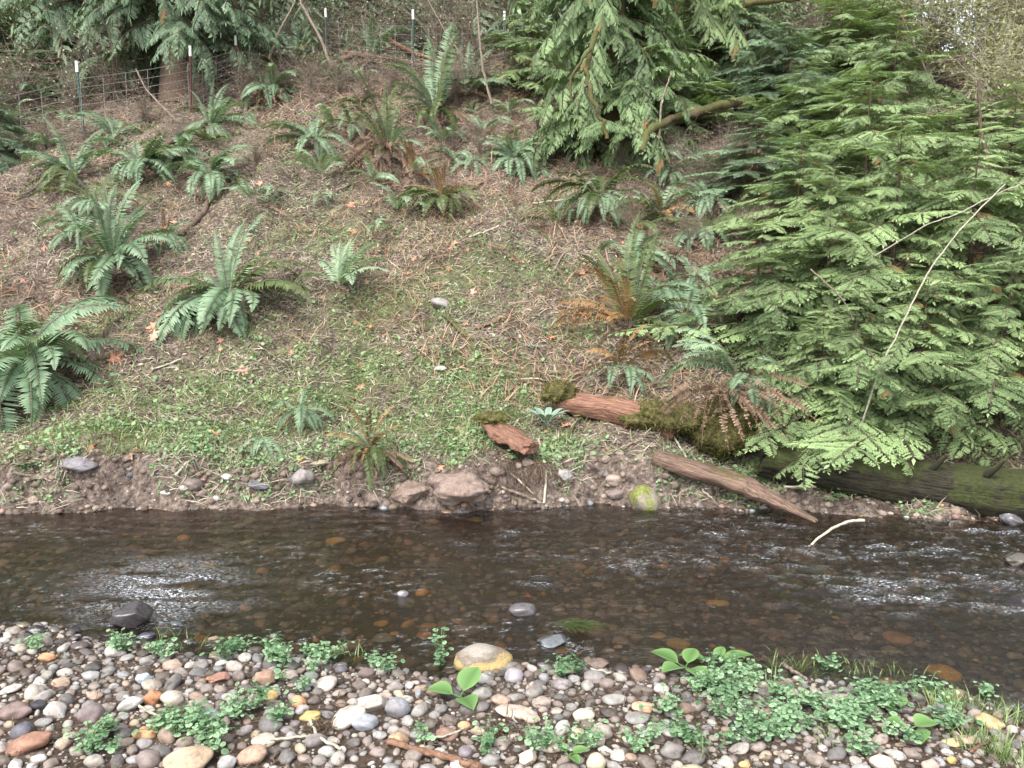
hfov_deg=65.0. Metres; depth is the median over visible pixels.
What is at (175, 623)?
stone
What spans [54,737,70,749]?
stone
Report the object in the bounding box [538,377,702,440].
rotten log
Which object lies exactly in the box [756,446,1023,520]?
mossy log
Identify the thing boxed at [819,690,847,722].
cress plant
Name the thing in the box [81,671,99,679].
stone
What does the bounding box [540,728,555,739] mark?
pebble
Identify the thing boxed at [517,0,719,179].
cedar tree
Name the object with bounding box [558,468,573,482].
stone
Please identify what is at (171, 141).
stick
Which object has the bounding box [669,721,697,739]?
cress plant
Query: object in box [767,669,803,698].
cress plant
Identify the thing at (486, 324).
stick
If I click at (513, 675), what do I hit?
stone
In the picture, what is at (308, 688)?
pebble
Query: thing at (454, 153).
sword fern
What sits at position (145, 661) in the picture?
stone
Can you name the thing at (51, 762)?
pebble
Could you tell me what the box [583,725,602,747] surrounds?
cress plant
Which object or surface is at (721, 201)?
sword fern
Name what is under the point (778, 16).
shrub
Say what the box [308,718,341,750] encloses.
stick
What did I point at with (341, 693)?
pebble
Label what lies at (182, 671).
pebble
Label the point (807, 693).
cress plant
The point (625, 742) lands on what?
pebble
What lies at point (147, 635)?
stone
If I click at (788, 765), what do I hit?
pebble
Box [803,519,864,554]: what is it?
curved branch
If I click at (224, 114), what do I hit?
fern
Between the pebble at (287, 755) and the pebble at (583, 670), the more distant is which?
the pebble at (583, 670)
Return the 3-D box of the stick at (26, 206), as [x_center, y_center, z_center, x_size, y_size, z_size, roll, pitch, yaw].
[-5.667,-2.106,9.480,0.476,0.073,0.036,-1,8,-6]
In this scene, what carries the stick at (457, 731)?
on the gravel at (391, 726)
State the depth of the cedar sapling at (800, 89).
10.07 m
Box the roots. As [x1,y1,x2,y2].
[0,438,1023,518]
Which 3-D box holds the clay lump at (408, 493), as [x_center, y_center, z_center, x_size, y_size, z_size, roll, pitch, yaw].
[-0.700,0.757,5.506,0.279,0.196,0.206,1,1,7]
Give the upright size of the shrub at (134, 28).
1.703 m
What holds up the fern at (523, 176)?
on the ground at (142, 487)
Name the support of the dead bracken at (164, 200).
on the ground at (142, 487)
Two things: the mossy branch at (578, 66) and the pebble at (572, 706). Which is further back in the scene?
the mossy branch at (578, 66)
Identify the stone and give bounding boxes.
[0,683,22,694]
[0,701,32,720]
[10,721,33,739]
[26,625,45,634]
[29,699,47,710]
[38,652,56,661]
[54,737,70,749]
[59,456,97,471]
[67,626,81,633]
[70,641,89,649]
[77,703,105,724]
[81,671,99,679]
[114,636,133,642]
[117,696,143,710]
[132,726,157,738]
[135,632,155,639]
[135,672,151,683]
[135,750,160,767]
[139,656,154,665]
[142,689,161,705]
[160,491,169,495]
[160,690,183,706]
[169,620,182,626]
[179,485,187,490]
[183,478,203,490]
[183,638,195,645]
[198,707,219,721]
[200,562,216,567]
[205,672,230,682]
[217,755,236,767]
[221,473,231,480]
[236,744,266,764]
[246,481,268,488]
[251,732,275,747]
[252,669,276,684]
[263,689,278,700]
[290,468,314,484]
[291,695,306,707]
[299,711,320,720]
[311,460,328,465]
[325,537,345,544]
[335,665,347,673]
[351,713,378,730]
[356,694,387,711]
[372,633,395,643]
[374,620,388,626]
[385,697,410,716]
[388,732,409,747]
[397,590,408,598]
[410,729,424,739]
[417,631,432,639]
[420,622,436,629]
[431,297,449,308]
[433,366,445,370]
[436,727,458,741]
[441,508,453,514]
[454,621,486,635]
[457,721,470,730]
[458,745,473,758]
[467,516,482,522]
[491,694,510,704]
[495,704,533,719]
[505,668,522,682]
[508,602,535,619]
[518,750,536,765]
[521,714,540,723]
[536,634,566,649]
[537,740,563,752]
[538,673,549,681]
[554,646,569,654]
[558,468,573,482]
[568,728,584,744]
[572,708,594,721]
[584,731,604,748]
[586,658,609,667]
[586,752,605,767]
[605,488,623,499]
[606,474,619,484]
[629,484,661,515]
[632,701,653,712]
[653,683,668,694]
[666,638,690,649]
[716,600,728,606]
[728,721,745,731]
[738,761,749,767]
[778,548,819,566]
[818,693,854,709]
[869,754,896,767]
[882,631,915,645]
[883,749,906,760]
[921,759,938,767]
[926,664,962,680]
[941,738,962,747]
[946,756,956,763]
[952,735,978,744]
[974,712,1005,729]
[988,742,1006,752]
[999,513,1023,527]
[1006,552,1023,568]
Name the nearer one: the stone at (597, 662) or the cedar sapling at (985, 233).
the stone at (597, 662)
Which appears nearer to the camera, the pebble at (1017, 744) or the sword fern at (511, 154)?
the pebble at (1017, 744)
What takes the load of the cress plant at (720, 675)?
on the ground at (142, 487)
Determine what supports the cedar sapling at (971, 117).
on the ground at (142, 487)
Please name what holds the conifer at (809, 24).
on the ground at (142, 487)
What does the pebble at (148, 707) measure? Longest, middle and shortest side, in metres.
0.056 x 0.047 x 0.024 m
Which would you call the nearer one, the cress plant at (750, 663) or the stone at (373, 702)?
the stone at (373, 702)
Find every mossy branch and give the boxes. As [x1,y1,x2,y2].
[569,48,591,101]
[583,30,608,138]
[637,96,754,154]
[743,0,799,7]
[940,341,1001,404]
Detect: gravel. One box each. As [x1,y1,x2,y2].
[0,443,1004,525]
[0,622,1023,767]
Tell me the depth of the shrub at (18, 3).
13.69 m
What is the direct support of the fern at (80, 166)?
on the ground at (142, 487)
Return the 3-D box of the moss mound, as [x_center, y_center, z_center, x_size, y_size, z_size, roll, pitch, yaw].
[1.596,0.306,5.944,0.610,0.532,0.547,0,8,0]
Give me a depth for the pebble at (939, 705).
2.85 m
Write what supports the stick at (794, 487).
on the ground at (142, 487)
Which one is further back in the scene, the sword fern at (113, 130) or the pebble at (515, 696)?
the sword fern at (113, 130)
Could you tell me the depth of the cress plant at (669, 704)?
2.79 m
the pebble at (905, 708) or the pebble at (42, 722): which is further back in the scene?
the pebble at (905, 708)
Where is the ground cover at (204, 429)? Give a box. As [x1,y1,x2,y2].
[0,73,1022,497]
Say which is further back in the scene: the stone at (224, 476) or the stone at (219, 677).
the stone at (224, 476)
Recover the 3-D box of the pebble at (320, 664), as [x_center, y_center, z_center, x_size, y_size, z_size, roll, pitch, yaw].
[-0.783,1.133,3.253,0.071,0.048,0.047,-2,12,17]
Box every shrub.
[0,0,35,68]
[0,0,53,66]
[0,2,44,60]
[0,4,69,116]
[0,41,37,115]
[1,63,50,96]
[4,2,76,58]
[13,87,80,151]
[25,18,124,120]
[32,0,122,53]
[40,1,162,100]
[48,22,75,71]
[61,114,104,151]
[77,0,158,67]
[82,0,198,73]
[94,106,112,129]
[110,64,173,127]
[150,96,207,145]
[168,52,235,106]
[193,3,246,78]
[194,0,255,38]
[198,1,293,62]
[201,39,284,102]
[230,126,272,166]
[233,53,265,87]
[234,0,332,72]
[235,0,312,61]
[235,80,263,107]
[246,0,366,64]
[248,67,282,100]
[251,32,328,97]
[268,0,379,59]
[274,41,338,97]
[292,0,403,40]
[295,65,307,83]
[298,23,377,94]
[300,77,322,107]
[310,0,403,63]
[315,2,405,54]
[329,35,392,102]
[337,100,380,139]
[343,0,465,56]
[344,0,432,57]
[357,32,424,96]
[379,0,501,59]
[391,34,460,100]
[395,0,505,52]
[401,90,441,125]
[419,0,522,67]
[419,39,483,104]
[441,123,475,150]
[450,31,525,101]
[458,112,498,156]
[466,0,535,53]
[466,43,486,61]
[470,0,528,53]
[487,1,568,52]
[502,1,569,56]
[519,92,556,131]
[598,138,639,169]
[607,188,661,236]
[613,160,684,221]
[624,102,681,166]
[634,106,719,182]
[644,0,696,31]
[661,126,747,193]
[662,188,720,249]
[664,8,734,69]
[678,99,756,171]
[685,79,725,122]
[692,3,821,63]
[750,2,817,55]
[758,3,817,59]
[773,0,863,67]
[779,0,840,40]
[792,0,878,47]
[836,0,916,40]
[839,0,926,57]
[861,0,1000,89]
[908,0,1023,102]
[926,0,1023,152]
[953,0,1023,80]
[957,0,1019,46]
[961,2,1023,157]
[985,0,1023,83]
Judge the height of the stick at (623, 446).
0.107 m
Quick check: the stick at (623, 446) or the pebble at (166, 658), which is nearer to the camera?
the pebble at (166, 658)
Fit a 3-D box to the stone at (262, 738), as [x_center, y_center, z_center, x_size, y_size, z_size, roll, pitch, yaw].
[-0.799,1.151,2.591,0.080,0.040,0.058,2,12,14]
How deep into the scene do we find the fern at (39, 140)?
10.96 m
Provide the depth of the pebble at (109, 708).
2.79 m
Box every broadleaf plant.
[426,667,480,709]
[558,743,589,763]
[651,648,707,675]
[677,647,751,664]
[880,696,907,711]
[885,713,936,744]
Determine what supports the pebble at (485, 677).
on the ground at (142, 487)
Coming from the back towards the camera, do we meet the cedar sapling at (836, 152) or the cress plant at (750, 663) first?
the cedar sapling at (836, 152)
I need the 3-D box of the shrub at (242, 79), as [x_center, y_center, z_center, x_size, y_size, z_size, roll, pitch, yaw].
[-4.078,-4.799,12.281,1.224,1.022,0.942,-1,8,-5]
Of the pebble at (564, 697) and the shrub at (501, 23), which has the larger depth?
the shrub at (501, 23)
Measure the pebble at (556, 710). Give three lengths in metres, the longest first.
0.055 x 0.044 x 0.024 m
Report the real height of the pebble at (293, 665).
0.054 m
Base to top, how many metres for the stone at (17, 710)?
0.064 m
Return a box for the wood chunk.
[471,409,539,454]
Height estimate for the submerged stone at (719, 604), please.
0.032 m
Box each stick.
[10,202,52,208]
[15,471,55,482]
[123,694,159,715]
[151,358,181,369]
[153,137,178,148]
[175,455,197,475]
[178,193,210,235]
[269,734,310,740]
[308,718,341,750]
[330,402,373,412]
[335,178,367,191]
[386,738,482,767]
[421,725,468,739]
[445,316,480,365]
[469,225,498,237]
[476,313,512,328]
[496,459,533,493]
[501,486,541,503]
[516,378,545,380]
[533,190,629,203]
[538,439,546,502]
[554,250,566,269]
[565,668,610,673]
[567,377,626,437]
[606,439,639,455]
[673,436,711,498]
[761,655,806,679]
[784,485,815,488]
[969,738,995,752]
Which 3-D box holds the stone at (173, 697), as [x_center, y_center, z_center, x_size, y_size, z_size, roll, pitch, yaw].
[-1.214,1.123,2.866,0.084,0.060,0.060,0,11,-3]
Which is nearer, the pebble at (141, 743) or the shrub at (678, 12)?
the pebble at (141, 743)
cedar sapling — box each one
[0,40,101,95]
[0,94,48,173]
[24,9,155,67]
[142,3,275,67]
[199,0,291,66]
[451,0,587,93]
[608,166,938,382]
[609,34,791,135]
[630,220,886,395]
[641,0,753,94]
[666,111,860,214]
[686,1,832,116]
[691,15,873,136]
[693,128,936,289]
[715,60,857,163]
[732,304,940,475]
[736,114,1023,371]
[739,64,995,256]
[740,285,1009,489]
[744,65,1021,177]
[766,263,1022,469]
[767,0,936,104]
[784,0,976,81]
[817,11,1001,175]
[835,96,1023,261]
[859,123,1023,377]
[860,247,1023,456]
[900,79,1023,208]
[902,103,1019,132]
[924,128,1023,338]
[980,295,1023,398]
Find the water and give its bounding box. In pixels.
[0,503,1023,709]
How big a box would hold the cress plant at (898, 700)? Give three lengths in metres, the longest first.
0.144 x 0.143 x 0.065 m
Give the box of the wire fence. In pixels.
[0,8,511,145]
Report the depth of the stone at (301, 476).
5.53 m
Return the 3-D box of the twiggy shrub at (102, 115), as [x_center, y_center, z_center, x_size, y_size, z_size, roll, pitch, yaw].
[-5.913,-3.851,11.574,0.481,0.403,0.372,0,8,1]
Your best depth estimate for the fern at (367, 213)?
9.11 m
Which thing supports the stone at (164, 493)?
on the ground at (142, 487)
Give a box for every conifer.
[3,0,208,68]
[200,0,396,66]
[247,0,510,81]
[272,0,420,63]
[409,0,699,59]
[756,1,907,58]
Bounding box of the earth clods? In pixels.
[0,438,996,522]
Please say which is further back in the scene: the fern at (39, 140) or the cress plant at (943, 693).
the fern at (39, 140)
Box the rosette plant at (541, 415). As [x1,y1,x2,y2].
[524,407,568,426]
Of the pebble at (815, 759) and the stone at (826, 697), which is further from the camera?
the stone at (826, 697)
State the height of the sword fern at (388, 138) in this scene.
1.552 m
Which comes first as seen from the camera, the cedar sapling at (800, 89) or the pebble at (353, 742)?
the pebble at (353, 742)
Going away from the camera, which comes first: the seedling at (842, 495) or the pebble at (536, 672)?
the pebble at (536, 672)
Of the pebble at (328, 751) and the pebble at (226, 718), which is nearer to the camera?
the pebble at (328, 751)
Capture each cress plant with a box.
[18,629,47,642]
[19,633,50,648]
[62,716,111,752]
[77,722,119,736]
[82,739,107,753]
[93,712,127,736]
[96,717,117,732]
[102,734,121,753]
[105,628,135,650]
[106,629,132,642]
[116,633,141,650]
[131,705,185,734]
[142,628,177,652]
[144,702,183,725]
[148,706,184,727]
[150,639,182,659]
[150,705,187,732]
[164,702,207,736]
[171,702,204,732]
[177,706,208,726]
[177,715,194,732]
[181,704,240,741]
[183,699,212,723]
[189,706,238,734]
[191,713,224,733]
[191,713,228,754]
[199,638,244,658]
[215,701,254,717]
[216,634,252,658]
[219,635,257,650]
[220,682,253,716]
[225,641,242,651]
[226,695,257,714]
[240,686,279,709]
[244,679,274,695]
[246,629,283,650]
[262,644,290,660]
[264,644,291,661]
[264,702,297,720]
[266,701,297,727]
[267,641,292,673]
[274,670,288,679]
[284,672,316,693]
[296,650,326,671]
[299,643,323,658]
[304,641,322,652]
[304,641,335,663]
[325,641,354,661]
[358,647,380,664]
[368,655,381,665]
[374,648,404,670]
[411,720,430,731]
[414,725,435,741]
[428,627,453,668]
[471,718,508,745]
[476,739,493,754]
[518,717,549,750]
[526,716,563,743]
[531,734,564,748]
[541,657,576,676]
[545,653,583,667]
[550,731,571,751]
[559,724,591,742]
[566,661,586,672]
[572,719,608,745]
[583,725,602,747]
[616,723,648,745]
[622,725,653,750]
[628,739,646,752]
[632,716,675,741]
[639,683,682,712]
[652,693,683,714]
[652,707,693,733]
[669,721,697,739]
[674,725,687,736]
[678,723,710,745]
[680,672,708,693]
[685,670,721,690]
[685,677,716,696]
[688,661,732,689]
[695,695,741,718]
[698,664,727,684]
[699,658,732,686]
[700,653,718,664]
[704,685,727,696]
[706,647,744,670]
[706,648,719,660]
[711,688,749,706]
[712,665,739,682]
[714,724,749,747]
[716,672,752,697]
[720,656,752,672]
[721,666,760,684]
[722,678,751,690]
[728,694,772,716]
[729,718,774,741]
[732,662,770,679]
[734,705,772,729]
[735,672,764,693]
[743,659,759,669]
[745,707,764,725]
[747,658,757,672]
[754,710,781,730]
[757,710,791,737]
[759,696,790,714]
[759,696,803,718]
[760,714,795,739]
[761,703,809,731]
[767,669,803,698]
[767,697,810,722]
[769,696,800,707]
[773,683,816,705]
[775,700,809,726]
[779,691,804,712]
[790,707,830,731]
[798,687,837,706]
[801,695,827,709]
[802,683,821,699]
[811,652,842,671]
[814,654,840,669]
[814,697,848,726]
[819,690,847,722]
[822,706,867,730]
[828,704,871,728]
[830,690,862,712]
[831,696,848,709]
[833,694,869,716]
[838,676,886,695]
[839,693,890,710]
[839,703,884,725]
[839,714,873,751]
[847,700,873,721]
[848,676,876,695]
[855,687,878,705]
[855,734,885,754]
[858,683,887,702]
[859,681,885,699]
[865,699,882,716]
[866,685,913,707]
[869,684,899,712]
[872,678,896,692]
[873,713,906,735]
[876,686,899,715]
[883,680,917,697]
[899,721,931,743]
[902,672,925,690]
[912,671,951,693]
[922,708,946,721]
[925,681,959,697]
[927,698,962,714]
[936,698,982,728]
[973,681,999,696]
[978,681,998,701]
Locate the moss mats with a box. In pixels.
[0,60,1023,493]
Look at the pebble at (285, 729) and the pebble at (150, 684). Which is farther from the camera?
the pebble at (150, 684)
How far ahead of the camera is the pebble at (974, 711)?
2.84 m
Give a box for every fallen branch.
[318,51,396,72]
[331,52,399,63]
[340,34,417,55]
[344,53,423,67]
[380,46,435,61]
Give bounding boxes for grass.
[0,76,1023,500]
[0,424,955,529]
[155,626,1023,767]
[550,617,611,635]
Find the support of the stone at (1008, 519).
on the bank gravel at (314, 505)
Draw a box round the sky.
[911,0,1007,53]
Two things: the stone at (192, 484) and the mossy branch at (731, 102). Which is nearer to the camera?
the stone at (192, 484)
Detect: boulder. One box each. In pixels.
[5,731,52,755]
[110,600,153,630]
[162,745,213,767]
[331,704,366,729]
[453,643,512,672]
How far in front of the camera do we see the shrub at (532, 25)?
14.60 m
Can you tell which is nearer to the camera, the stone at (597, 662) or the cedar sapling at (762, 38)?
the stone at (597, 662)
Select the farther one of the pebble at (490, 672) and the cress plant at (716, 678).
the pebble at (490, 672)
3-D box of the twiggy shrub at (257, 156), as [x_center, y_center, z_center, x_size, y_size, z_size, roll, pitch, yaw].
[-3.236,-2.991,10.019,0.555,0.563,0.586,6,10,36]
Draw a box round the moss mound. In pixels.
[688,391,768,459]
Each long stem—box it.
[859,184,1005,429]
[874,182,1023,255]
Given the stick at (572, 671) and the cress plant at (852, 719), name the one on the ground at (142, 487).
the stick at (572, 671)
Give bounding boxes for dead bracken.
[0,213,26,232]
[50,123,77,132]
[81,269,153,296]
[84,88,133,100]
[88,96,150,113]
[133,199,179,211]
[237,203,288,223]
[239,213,276,229]
[293,223,344,238]
[383,173,423,184]
[409,252,457,270]
[438,201,483,221]
[450,240,521,264]
[491,224,542,238]
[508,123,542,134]
[537,222,570,232]
[561,267,588,283]
[575,264,668,286]
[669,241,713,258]
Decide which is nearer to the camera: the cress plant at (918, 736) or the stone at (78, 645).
the cress plant at (918, 736)
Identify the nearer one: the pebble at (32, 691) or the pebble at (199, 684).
the pebble at (32, 691)
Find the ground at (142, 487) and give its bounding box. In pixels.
[0,51,1023,767]
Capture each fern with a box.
[0,294,143,432]
[0,319,85,398]
[1,99,41,121]
[2,78,90,109]
[17,114,119,198]
[18,112,41,121]
[21,133,68,147]
[29,174,148,218]
[30,205,102,252]
[33,105,78,125]
[43,157,105,169]
[50,170,183,302]
[53,110,156,149]
[61,85,102,96]
[74,132,211,187]
[129,210,316,345]
[131,127,204,165]
[143,203,196,255]
[146,85,158,94]
[161,144,255,201]
[174,97,247,117]
[180,79,261,141]
[181,127,231,143]
[219,177,288,204]
[220,427,284,460]
[224,99,265,124]
[237,63,312,116]
[247,51,290,65]
[252,184,290,203]
[258,111,345,160]
[263,386,334,435]
[267,21,334,71]
[278,148,357,174]
[296,237,391,312]
[299,104,357,128]
[304,53,352,78]
[307,190,336,208]
[321,13,408,77]
[321,401,417,492]
[322,99,385,140]
[328,208,396,223]
[331,70,424,183]
[338,94,375,109]
[341,63,379,81]
[349,153,400,184]
[364,218,400,235]
[369,182,429,212]
[380,21,474,133]
[396,82,415,92]
[396,157,487,221]
[398,135,446,187]
[415,111,472,141]
[426,146,474,162]
[434,18,513,59]
[434,130,468,141]
[446,41,514,105]
[449,155,494,175]
[455,114,513,151]
[461,100,490,112]
[477,125,541,148]
[482,137,544,178]
[483,132,548,160]
[488,97,534,113]
[504,164,539,184]
[515,202,598,225]
[527,167,553,177]
[530,164,654,225]
[551,212,691,361]
[558,137,605,163]
[583,323,672,397]
[598,229,676,284]
[606,199,669,236]
[607,134,691,170]
[607,179,697,226]
[612,143,647,154]
[624,269,704,315]
[634,153,711,186]
[643,213,748,252]
[644,285,723,352]
[646,244,755,283]
[651,381,814,447]
[658,255,738,306]
[659,327,814,432]
[661,179,751,222]
[663,153,705,166]
[664,132,699,147]
[735,356,837,430]
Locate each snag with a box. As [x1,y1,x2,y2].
[268,0,296,58]
[299,0,331,69]
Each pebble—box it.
[0,637,10,643]
[0,665,5,674]
[0,741,7,751]
[0,755,10,764]
[3,631,12,637]
[5,626,21,633]
[7,660,24,672]
[8,759,22,767]
[9,637,29,644]
[11,643,27,652]
[16,622,31,627]
[18,633,30,637]
[19,668,32,676]
[20,655,31,661]
[24,683,44,699]
[30,754,46,762]
[33,676,46,684]
[33,690,52,700]
[34,717,52,726]
[37,635,52,645]
[41,670,53,679]
[43,701,66,717]
[43,758,58,767]
[49,626,60,632]
[51,676,69,686]
[53,639,66,643]
[56,667,72,676]
[57,644,68,652]
[57,659,71,665]
[58,693,75,705]
[63,662,76,667]
[65,629,75,636]
[65,688,74,695]
[68,635,79,641]
[68,731,78,737]
[69,746,85,755]
[70,666,82,671]
[74,659,83,664]
[79,648,92,654]
[81,700,94,707]
[83,662,100,671]
[83,754,104,766]
[86,690,102,699]
[88,681,100,689]
[93,643,103,648]
[97,716,121,726]
[100,670,113,677]
[101,665,116,672]
[102,658,111,664]
[102,703,115,714]
[104,645,126,656]
[110,754,123,767]
[113,728,131,739]
[114,723,128,731]
[115,737,133,747]
[116,670,130,677]
[116,691,129,700]
[118,712,129,719]
[119,654,135,661]
[126,744,138,754]
[126,755,135,763]
[131,641,139,647]
[136,650,148,656]
[136,666,151,675]
[136,738,153,748]
[139,705,154,712]
[141,679,162,689]
[150,744,170,757]
[155,671,169,679]
[157,656,170,663]
[157,723,177,743]
[162,660,181,669]
[164,673,181,690]
[174,667,189,676]
[176,736,194,746]
[179,730,191,737]
[189,667,206,676]
[189,691,202,699]
[193,659,208,668]
[194,695,207,704]
[195,654,208,661]
[195,681,205,688]
[201,683,213,692]
[201,702,213,707]
[209,651,219,657]
[212,665,223,671]
[214,685,228,692]
[215,660,227,665]
[218,654,233,660]
[220,733,235,741]
[221,692,235,700]
[221,716,229,725]
[226,660,242,670]
[232,670,244,680]
[235,725,252,734]
[238,652,251,661]
[238,684,253,691]
[246,646,263,654]
[248,692,259,701]
[252,653,261,661]
[258,713,282,732]
[262,660,277,668]
[266,699,281,708]
[278,748,295,764]
[280,725,295,733]
[282,660,301,669]
[282,709,294,719]
[283,670,298,678]
[288,693,295,700]
[290,657,300,662]
[290,676,299,682]
[295,705,309,713]
[295,743,305,753]
[296,667,305,674]
[296,681,310,691]
[297,754,311,762]
[303,733,326,747]
[304,671,317,679]
[307,696,320,704]
[311,657,326,666]
[313,675,337,690]
[318,746,335,757]
[320,664,332,671]
[321,711,334,718]
[327,736,339,745]
[329,751,344,764]
[332,662,347,668]
[332,689,346,695]
[342,764,356,767]
[346,698,356,704]
[346,738,359,746]
[352,679,367,689]
[354,664,369,671]
[358,667,375,676]
[358,687,372,697]
[369,747,385,756]
[373,731,386,739]
[375,667,387,674]
[379,692,391,698]
[382,763,398,767]
[386,681,403,690]
[391,668,404,677]
[393,690,403,696]
[398,727,410,736]
[401,715,413,725]
[402,695,413,702]
[402,759,418,767]
[404,750,422,761]
[405,682,413,688]
[411,702,428,716]
[412,685,426,691]
[415,688,423,698]
[417,675,428,682]
[424,718,436,728]
[426,690,440,695]
[432,751,448,763]
[435,704,447,713]
[440,677,451,684]
[441,686,462,699]
[441,715,457,725]
[447,699,461,708]
[449,674,457,681]
[450,758,467,767]
[458,704,476,714]
[460,736,473,743]
[470,726,484,734]
[471,686,492,698]
[476,701,488,711]
[478,673,493,682]
[479,753,500,765]
[484,670,495,675]
[493,736,510,749]
[496,670,505,676]
[504,756,517,763]
[507,693,524,700]
[507,721,522,732]
[507,733,520,741]
[512,664,525,671]
[525,684,543,696]
[526,681,535,689]
[527,664,536,671]
[532,696,550,707]
[534,668,546,675]
[534,680,545,685]
[537,662,552,670]
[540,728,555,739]
[546,670,556,674]
[551,678,572,689]
[551,707,562,714]
[554,693,568,700]
[554,720,569,735]
[556,755,569,765]
[566,703,577,710]
[567,742,576,750]
[568,675,579,682]
[573,663,593,675]
[580,694,593,698]
[581,680,593,690]
[581,719,595,729]
[584,669,604,682]
[584,698,595,707]
[591,724,612,738]
[598,745,611,754]
[599,678,613,687]
[601,694,625,704]
[601,709,617,717]
[606,760,621,767]
[610,749,625,760]
[612,663,629,673]
[613,672,626,680]
[623,735,637,746]
[625,711,649,724]
[630,667,646,680]
[630,684,653,695]
[637,755,656,767]
[641,666,650,672]
[647,735,664,743]
[660,724,679,737]
[660,741,684,757]
[676,702,694,712]
[681,749,705,765]
[691,700,705,711]
[715,699,733,709]
[716,755,733,767]
[728,742,749,753]
[749,741,766,751]
[757,688,773,696]
[759,750,771,759]
[777,681,787,686]
[782,762,799,767]
[791,722,806,730]
[805,752,830,766]
[813,715,825,721]
[826,746,846,760]
[851,763,870,767]
[872,733,888,742]
[892,705,912,713]
[902,747,921,758]
[903,738,919,744]
[907,716,913,722]
[910,691,926,701]
[932,703,948,715]
[963,694,976,701]
[963,703,977,709]
[967,708,981,716]
[973,733,988,742]
[989,728,1006,740]
[999,705,1013,714]
[1008,738,1020,749]
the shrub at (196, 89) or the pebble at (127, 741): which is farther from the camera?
the shrub at (196, 89)
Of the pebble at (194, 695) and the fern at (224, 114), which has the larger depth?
the fern at (224, 114)
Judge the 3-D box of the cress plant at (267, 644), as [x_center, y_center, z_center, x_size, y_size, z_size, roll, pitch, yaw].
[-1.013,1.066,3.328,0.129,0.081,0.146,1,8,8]
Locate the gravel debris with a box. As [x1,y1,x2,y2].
[0,626,1022,767]
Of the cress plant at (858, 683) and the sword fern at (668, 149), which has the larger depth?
the sword fern at (668, 149)
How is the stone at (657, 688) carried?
on the ground at (142, 487)
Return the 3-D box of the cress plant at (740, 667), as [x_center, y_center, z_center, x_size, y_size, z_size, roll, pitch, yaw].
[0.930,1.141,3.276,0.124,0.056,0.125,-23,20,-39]
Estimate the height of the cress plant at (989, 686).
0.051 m
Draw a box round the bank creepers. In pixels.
[1,429,941,515]
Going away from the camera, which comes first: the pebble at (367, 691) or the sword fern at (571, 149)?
the pebble at (367, 691)
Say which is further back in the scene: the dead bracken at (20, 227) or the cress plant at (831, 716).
the dead bracken at (20, 227)
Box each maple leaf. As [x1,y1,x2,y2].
[107,351,122,365]
[146,322,161,330]
[146,329,159,340]
[235,364,251,374]
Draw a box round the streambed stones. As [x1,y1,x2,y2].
[0,501,1023,708]
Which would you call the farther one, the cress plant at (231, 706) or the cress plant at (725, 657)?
the cress plant at (725, 657)
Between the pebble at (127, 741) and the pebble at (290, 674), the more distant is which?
the pebble at (290, 674)
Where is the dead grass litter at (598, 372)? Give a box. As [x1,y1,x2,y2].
[0,50,1023,495]
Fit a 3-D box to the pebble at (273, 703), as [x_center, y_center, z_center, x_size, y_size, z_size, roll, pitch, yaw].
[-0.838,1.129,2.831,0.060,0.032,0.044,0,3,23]
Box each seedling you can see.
[822,497,838,500]
[833,493,846,497]
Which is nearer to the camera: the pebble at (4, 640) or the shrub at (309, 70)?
the pebble at (4, 640)
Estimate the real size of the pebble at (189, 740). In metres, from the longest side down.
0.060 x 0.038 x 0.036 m
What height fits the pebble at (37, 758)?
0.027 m
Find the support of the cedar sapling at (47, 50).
on the ground at (142, 487)
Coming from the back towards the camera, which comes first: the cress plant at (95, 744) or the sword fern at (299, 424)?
the sword fern at (299, 424)
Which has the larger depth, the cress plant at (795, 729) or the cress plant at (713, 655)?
the cress plant at (713, 655)
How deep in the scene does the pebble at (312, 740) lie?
2.57 m
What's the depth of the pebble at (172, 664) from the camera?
3.18 m
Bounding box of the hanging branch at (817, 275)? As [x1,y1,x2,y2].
[810,269,853,319]
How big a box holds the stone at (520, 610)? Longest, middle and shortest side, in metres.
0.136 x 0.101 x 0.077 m
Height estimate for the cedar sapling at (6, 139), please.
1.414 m
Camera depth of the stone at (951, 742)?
2.62 m
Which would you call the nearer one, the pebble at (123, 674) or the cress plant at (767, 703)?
the cress plant at (767, 703)
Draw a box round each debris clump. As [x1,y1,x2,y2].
[89,602,121,624]
[298,715,337,734]
[483,701,533,742]
[577,695,591,706]
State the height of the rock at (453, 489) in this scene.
0.212 m
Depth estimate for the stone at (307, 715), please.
2.74 m
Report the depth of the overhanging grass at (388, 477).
5.53 m
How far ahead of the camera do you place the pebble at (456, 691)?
2.93 m
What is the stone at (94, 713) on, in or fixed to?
on the ground at (142, 487)
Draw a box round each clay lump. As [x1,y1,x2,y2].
[391,480,428,507]
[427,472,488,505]
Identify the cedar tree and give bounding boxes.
[0,0,160,103]
[61,0,295,101]
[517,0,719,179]
[640,0,811,121]
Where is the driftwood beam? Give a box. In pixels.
[650,450,817,522]
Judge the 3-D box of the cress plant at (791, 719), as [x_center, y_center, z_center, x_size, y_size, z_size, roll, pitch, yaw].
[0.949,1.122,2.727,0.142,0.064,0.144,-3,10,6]
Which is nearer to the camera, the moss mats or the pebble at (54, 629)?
the pebble at (54, 629)
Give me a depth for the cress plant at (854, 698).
2.79 m
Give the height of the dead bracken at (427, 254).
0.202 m
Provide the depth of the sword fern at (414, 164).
9.90 m
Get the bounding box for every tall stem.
[135,69,178,122]
[428,0,485,90]
[476,0,492,104]
[658,74,670,138]
[900,16,942,122]
[977,80,989,160]

